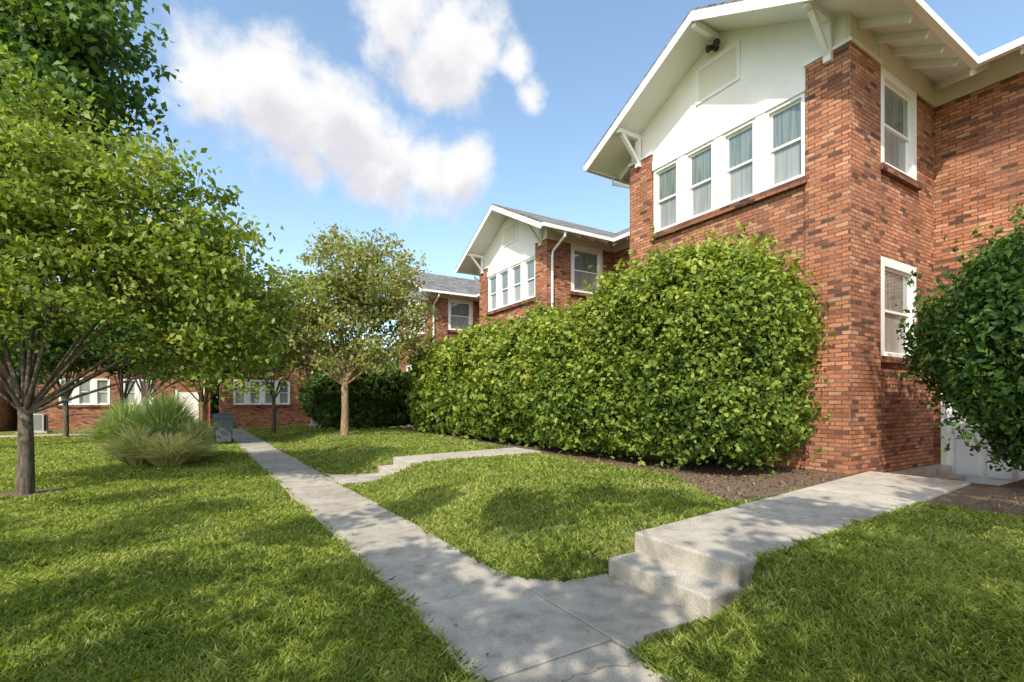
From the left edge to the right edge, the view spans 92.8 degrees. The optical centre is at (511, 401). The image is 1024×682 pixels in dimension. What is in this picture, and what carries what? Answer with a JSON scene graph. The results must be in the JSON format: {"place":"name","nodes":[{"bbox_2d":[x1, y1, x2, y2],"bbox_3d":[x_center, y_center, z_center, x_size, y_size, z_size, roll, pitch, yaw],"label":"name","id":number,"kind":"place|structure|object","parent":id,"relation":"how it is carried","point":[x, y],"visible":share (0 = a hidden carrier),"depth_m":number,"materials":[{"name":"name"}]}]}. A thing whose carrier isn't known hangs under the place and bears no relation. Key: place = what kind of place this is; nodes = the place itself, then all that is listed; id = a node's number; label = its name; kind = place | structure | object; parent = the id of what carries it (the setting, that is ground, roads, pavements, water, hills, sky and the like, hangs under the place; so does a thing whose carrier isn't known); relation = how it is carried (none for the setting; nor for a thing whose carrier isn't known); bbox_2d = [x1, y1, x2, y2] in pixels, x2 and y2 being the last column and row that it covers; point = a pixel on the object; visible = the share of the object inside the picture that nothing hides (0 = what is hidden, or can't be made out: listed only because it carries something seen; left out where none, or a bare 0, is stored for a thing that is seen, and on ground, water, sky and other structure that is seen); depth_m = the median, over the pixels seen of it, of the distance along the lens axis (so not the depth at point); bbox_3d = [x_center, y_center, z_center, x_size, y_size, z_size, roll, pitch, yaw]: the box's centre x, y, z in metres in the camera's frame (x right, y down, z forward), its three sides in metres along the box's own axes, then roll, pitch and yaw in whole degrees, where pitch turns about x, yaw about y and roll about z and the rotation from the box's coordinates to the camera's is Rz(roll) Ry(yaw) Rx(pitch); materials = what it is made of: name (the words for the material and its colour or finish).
{"place":"outdoors","nodes":[
{"label":"outdoors","id":0,"kind":"place"},
{"bbox_2d":[78,394,148,459],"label":"ornamental grass","id":1,"kind":"object","parent":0,"point":[116,418],"depth_m":12.67,"materials":[{"name":"green plant"}]},
{"bbox_2d":[86,421,172,465],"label":"ornamental grass","id":2,"kind":"object","parent":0,"point":[130,439],"depth_m":11.58,"materials":[{"name":"green plant"}]},
{"bbox_2d":[170,417,224,461],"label":"ornamental grass","id":3,"kind":"object","parent":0,"point":[201,433],"depth_m":12.62,"materials":[{"name":"green plant"}]},
{"bbox_2d":[0,418,1023,681],"bbox_3d":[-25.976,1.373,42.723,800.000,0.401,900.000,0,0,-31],"label":"ground","id":4,"kind":"structure","parent":0,"point":[970,494],"depth_m":5.83,"materials":[{"name":"soil"}]},
{"bbox_2d":[0,308,33,431],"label":"brick apartment block","id":5,"kind":"structure","parent":4,"relation":"on","point":[8,416],"depth_m":25.89,"materials":[{"name":"red brick"}]},
{"bbox_2d":[15,413,51,433],"bbox_3d":[-23.430,1.086,23.907,1.100,1.010,1.000,0,0,-31],"label":"air conditioner condenser","id":6,"kind":"object","parent":4,"relation":"on","point":[39,420],"visible":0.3,"depth_m":23.75,"materials":[{"name":"metal"}]},
{"bbox_2d":[0,305,108,436],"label":"crabapple tree","id":7,"kind":"object","parent":4,"relation":"on","point":[52,358],"visible":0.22,"depth_m":20.32,"materials":[{"name":"brown plant"}]},
{"bbox_2d":[0,0,181,244],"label":"oak tree","id":8,"kind":"object","parent":4,"relation":"on","point":[73,44],"visible":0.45,"depth_m":14.69,"materials":[{"name":"green plant"}]},
{"bbox_2d":[64,323,168,404],"bbox_3d":[-16.294,-1.815,21.997,6.705,6.918,6.174,0,0,-31],"label":"crabapple tree","id":9,"kind":"object","parent":4,"relation":"on","point":[121,371],"visible":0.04,"depth_m":20.96,"materials":[{"name":"green plant"}]},
{"bbox_2d":[23,299,210,429],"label":"brick apartment block","id":10,"kind":"structure","parent":4,"relation":"on","point":[86,408],"depth_m":27.77,"materials":[{"name":"red brick"}]},
{"bbox_2d":[101,387,221,442],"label":"ornamental grass","id":11,"kind":"object","parent":4,"relation":"on","point":[165,414],"depth_m":12.64,"materials":[{"name":"green plant"}]},
{"bbox_2d":[27,247,300,409],"bbox_3d":[-11.523,-1.947,16.378,8.496,7.208,4.634,0,0,-1],"label":"crabapple tree","id":12,"kind":"object","parent":4,"relation":"on","point":[145,391],"visible":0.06,"depth_m":15.76,"materials":[{"name":"green plant"}]},
{"bbox_2d":[102,430,226,465],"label":"ornamental grass","id":13,"kind":"object","parent":4,"relation":"on","point":[180,449],"depth_m":11.59,"materials":[{"name":"green plant"}]},
{"bbox_2d":[0,42,331,494],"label":"maple tree","id":14,"kind":"object","parent":4,"relation":"on","point":[82,178],"visible":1,"depth_m":7.86,"materials":[{"name":"green plant"}]},
{"bbox_2d":[113,360,270,427],"bbox_3d":[-14.855,-1.650,23.896,7.465,6.594,5.597,0,0,-51],"label":"crabapple tree","id":15,"kind":"object","parent":4,"relation":"on","point":[202,396],"visible":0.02,"depth_m":24.04,"materials":[{"name":"green plant"}]},
{"bbox_2d":[212,413,229,440],"bbox_3d":[-11.431,1.007,19.185,0.640,1.077,0.807,0,0,-31],"label":"trash can","id":16,"kind":"object","parent":4,"relation":"on","point":[214,436],"visible":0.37,"depth_m":18.82,"materials":[{"name":"plastic"}]},
{"bbox_2d":[214,414,234,443],"bbox_3d":[-10.496,1.006,17.764,0.640,1.077,0.807,0,0,-31],"label":"trash can","id":17,"kind":"object","parent":4,"relation":"on","point":[225,421],"visible":0.93,"depth_m":17.50,"materials":[{"name":"plastic"}]},
{"bbox_2d":[219,291,320,427],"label":"brick apartment block","id":18,"kind":"structure","parent":4,"relation":"on","point":[248,410],"depth_m":29.98,"materials":[{"name":"red brick"}]},
{"bbox_2d":[210,302,347,433],"bbox_3d":[-11.543,-1.878,23.905,7.198,7.035,5.729,0,0,-31],"label":"crabapple tree","id":19,"kind":"object","parent":4,"relation":"on","point":[273,428],"visible":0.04,"depth_m":23.58,"materials":[{"name":"green plant"}]},
{"bbox_2d":[211,345,398,417],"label":"distant trees","id":20,"kind":"object","parent":4,"relation":"on","point":[215,404],"visible":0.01,"depth_m":47.17,"materials":[{"name":"green plant"}]},
{"bbox_2d":[308,418,320,426],"bbox_3d":[-11.576,1.012,29.242,1.100,1.010,1.000,0,0,-31],"label":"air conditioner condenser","id":21,"kind":"object","parent":4,"relation":"on","point":[313,423],"visible":0.22,"depth_m":28.79,"materials":[{"name":"metal"}]},
{"bbox_2d":[242,221,448,434],"bbox_3d":[-6.248,-2.574,17.847,8.029,7.772,4.632,0,0,4],"label":"ornamental pear tree","id":22,"kind":"object","parent":4,"relation":"on","point":[341,308],"visible":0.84,"depth_m":17.29,"materials":[{"name":"green plant"}]},
{"bbox_2d":[0,429,702,681],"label":"footpath","id":23,"kind":"structure","parent":4,"relation":"on","point":[518,629],"depth_m":3.72,"materials":[{"name":"concrete"}]},
{"bbox_2d":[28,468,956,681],"bbox_3d":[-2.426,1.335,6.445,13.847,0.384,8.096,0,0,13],"label":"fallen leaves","id":24,"kind":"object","parent":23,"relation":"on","point":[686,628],"visible":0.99,"depth_m":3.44,"materials":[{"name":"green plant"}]},
{"bbox_2d":[298,362,414,429],"bbox_3d":[-6.962,-0.263,23.400,6.009,3.292,4.446,0,0,-31],"label":"hedge","id":25,"kind":"object","parent":4,"relation":"on","point":[377,400],"visible":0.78,"depth_m":21.80,"materials":[{"name":"green plant"}]},
{"bbox_2d":[399,296,478,425],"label":"brick walls","id":26,"kind":"structure","parent":4,"relation":"on","point":[441,304],"depth_m":26.69,"materials":[{"name":"red brick"}]},
{"bbox_2d":[404,290,429,308],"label":"gable wall","id":27,"kind":"structure","parent":26,"relation":"attached to","point":[419,293],"depth_m":27.84,"materials":[{"name":"white paint"}]},
{"bbox_2d":[384,279,472,370],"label":"white trim","id":28,"kind":"structure","parent":26,"relation":"on","point":[470,303],"depth_m":27.33,"materials":[{"name":"paint"}]},
{"bbox_2d":[392,291,478,311],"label":"rafters and brackets","id":29,"kind":"object","parent":28,"relation":"on","point":[423,294],"visible":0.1,"depth_m":26.46,"materials":[{"name":"white paint"}]},
{"bbox_2d":[395,270,478,294],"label":"shingle roof","id":30,"kind":"structure","parent":28,"relation":"on","point":[453,284],"depth_m":27.63,"materials":[{"name":"grey"}]},
{"bbox_2d":[406,316,468,333],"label":"panes","id":31,"kind":"object","parent":28,"relation":"attached to","point":[460,322],"visible":0.1,"depth_m":27.33,"materials":[{"name":"grey glass"}]},
{"bbox_2d":[408,303,468,372],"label":"panes","id":32,"kind":"object","parent":28,"relation":"on","point":[458,309],"visible":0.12,"depth_m":27.33,"materials":[{"name":"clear glass"}]},
{"bbox_2d":[412,288,478,301],"bbox_3d":[-5.381,-6.281,31.019,3.265,1.178,13.400,0,0,-31],"label":"cream frieze","id":33,"kind":"object","parent":28,"relation":"on","point":[456,297],"visible":0.12,"depth_m":27.14,"materials":[{"name":"paint"}]},
{"bbox_2d":[402,330,469,341],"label":"brick sills","id":34,"kind":"structure","parent":26,"relation":"attached to","point":[455,331],"depth_m":27.01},
{"bbox_2d":[421,288,478,341],"bbox_3d":[-6.079,-2.395,30.595,3.200,6.890,14.400,0,0,-31],"label":"gutter","id":35,"kind":"object","parent":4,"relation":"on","point":[451,293],"visible":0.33,"depth_m":26.07,"materials":[{"name":"white paint"}]},
{"bbox_2d":[378,447,540,475],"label":"entry walkway","id":36,"kind":"structure","parent":4,"relation":"on","point":[400,462],"depth_m":10.60,"materials":[{"name":"concrete"}]},
{"bbox_2d":[0,424,1023,681],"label":"lawn grass","id":37,"kind":"structure","parent":4,"relation":"on","point":[976,594],"depth_m":3.95,"materials":[{"name":"green plant"}]},
{"bbox_2d":[479,238,629,327],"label":"brick walls","id":38,"kind":"structure","parent":4,"relation":"on","point":[562,270],"depth_m":17.55,"materials":[{"name":"red brick"}]},
{"bbox_2d":[484,216,545,271],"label":"gable wall","id":39,"kind":"structure","parent":38,"relation":"attached to","point":[497,254],"depth_m":19.32,"materials":[{"name":"white paint"}]},
{"bbox_2d":[456,205,602,311],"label":"white trim","id":40,"kind":"structure","parent":38,"relation":"on","point":[486,232],"depth_m":19.24,"materials":[{"name":"paint"}]},
{"bbox_2d":[455,222,629,308],"bbox_3d":[0.509,-2.415,19.854,3.200,6.930,10.800,0,0,-31],"label":"gutter","id":41,"kind":"object","parent":40,"relation":"attached to","point":[582,233],"visible":0.55,"depth_m":17.08,"materials":[{"name":"white paint"}]},
{"bbox_2d":[456,204,629,267],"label":"shingle roof","id":42,"kind":"structure","parent":40,"relation":"on","point":[540,218],"depth_m":18.45,"materials":[{"name":"grey"}]},
{"bbox_2d":[491,251,596,293],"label":"panes","id":43,"kind":"object","parent":40,"relation":"on","point":[583,261],"visible":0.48,"depth_m":18.26,"materials":[{"name":"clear glass"}]},
{"bbox_2d":[492,271,596,308],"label":"panes","id":44,"kind":"object","parent":40,"relation":"attached to","point":[580,277],"visible":0.24,"depth_m":18.27,"materials":[{"name":"grey glass"}]},
{"bbox_2d":[467,210,629,274],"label":"rafters and brackets","id":45,"kind":"object","parent":40,"relation":"on","point":[538,237],"visible":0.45,"depth_m":17.63,"materials":[{"name":"white paint"}]},
{"bbox_2d":[505,223,629,252],"bbox_3d":[1.208,-6.321,20.279,3.265,1.178,9.800,0,0,-31],"label":"cream frieze","id":46,"kind":"object","parent":40,"relation":"on","point":[510,233],"visible":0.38,"depth_m":18.28,"materials":[{"name":"paint"}]},
{"bbox_2d":[486,291,591,315],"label":"brick sills","id":47,"kind":"structure","parent":38,"relation":"attached to","point":[520,303],"depth_m":18.57,"materials":[{"name":"red brick"}]},
{"bbox_2d":[404,220,835,474],"bbox_3d":[0.576,-0.946,14.129,3.609,4.610,15.766,0,0,-31],"label":"hedge","id":48,"kind":"object","parent":4,"relation":"on","point":[687,354],"visible":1,"depth_m":8.53,"materials":[{"name":"green plant"}]},
{"bbox_2d":[609,471,969,620],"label":"entry walkway","id":49,"kind":"structure","parent":4,"relation":"on","point":[700,565],"depth_m":4.44,"materials":[{"name":"concrete"}]},
{"bbox_2d":[557,452,1023,517],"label":"mulch chips","id":50,"kind":"object","parent":4,"relation":"on","point":[811,477],"visible":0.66,"depth_m":7.79,"materials":[{"name":"brown wood"}]},
{"bbox_2d":[585,0,1023,479],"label":"white trim","id":51,"kind":"structure","parent":4,"relation":"on","point":[683,51],"depth_m":9.41,"materials":[{"name":"paint"}]},
{"bbox_2d":[585,0,743,163],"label":"shingle roof","id":52,"kind":"structure","parent":51,"relation":"on","point":[715,4],"depth_m":10.21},
{"bbox_2d":[634,14,844,160],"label":"gable wall","id":53,"kind":"structure","parent":51,"relation":"attached to","point":[774,57],"depth_m":9.60,"materials":[{"name":"white paint"}]},
{"bbox_2d":[705,38,719,52],"bbox_3d":[4.154,-7.295,10.018,0.250,0.164,0.340,0,0,-31],"label":"floodlight","id":54,"kind":"object","parent":53,"relation":"attached to","point":[714,46],"visible":1,"depth_m":10.02,"materials":[{"name":"brown metal"}]},
{"bbox_2d":[660,129,904,353],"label":"panes","id":55,"kind":"object","parent":51,"relation":"attached to","point":[787,162],"visible":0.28,"depth_m":9.17,"materials":[{"name":"grey glass"}]},
{"bbox_2d":[659,86,906,313],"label":"panes","id":56,"kind":"object","parent":51,"relation":"on","point":[786,125],"visible":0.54,"depth_m":9.13,"materials":[{"name":"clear glass"}]},
{"bbox_2d":[584,0,1023,188],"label":"gutter","id":57,"kind":"object","parent":51,"relation":"attached to","point":[926,14],"visible":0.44,"depth_m":8.13,"materials":[{"name":"white paint"}]},
{"bbox_2d":[616,0,1023,180],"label":"rafters and brackets","id":58,"kind":"object","parent":51,"relation":"on","point":[817,13],"visible":0.66,"depth_m":8.31,"materials":[{"name":"white paint"}]},
{"bbox_2d":[631,13,1023,162],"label":"cream frieze","id":59,"kind":"object","parent":51,"relation":"on","point":[717,73],"visible":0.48,"depth_m":9.20,"materials":[{"name":"paint"}]},
{"bbox_2d":[630,41,1023,474],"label":"brick walls","id":60,"kind":"structure","parent":4,"relation":"on","point":[848,215],"depth_m":8.69,"materials":[{"name":"red brick"}]},
{"bbox_2d":[650,162,921,363],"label":"brick sills","id":61,"kind":"structure","parent":60,"relation":"attached to","point":[899,176],"depth_m":9.14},
{"bbox_2d":[949,403,1018,485],"bbox_3d":[8.910,0.570,9.209,0.065,2.040,1.000,0,0,-31],"label":"basement door","id":62,"kind":"structure","parent":60,"relation":"attached to","point":[975,468],"depth_m":9.30,"materials":[{"name":"paint"}]},
{"bbox_2d":[887,464,965,480],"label":"areaway curb","id":63,"kind":"structure","parent":4,"relation":"on","point":[940,471],"depth_m":9.09,"materials":[{"name":"concrete"}]},
{"bbox_2d":[881,193,1023,472],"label":"viburnum shrub","id":64,"kind":"object","parent":4,"relation":"on","point":[971,355],"visible":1,"depth_m":6.60,"materials":[{"name":"green plant"}]},
{"bbox_2d":[27,0,1023,397],"label":"sky","id":65,"kind":"structure","parent":0,"point":[410,119],"materials":[{"name":"blue"}]}
]}

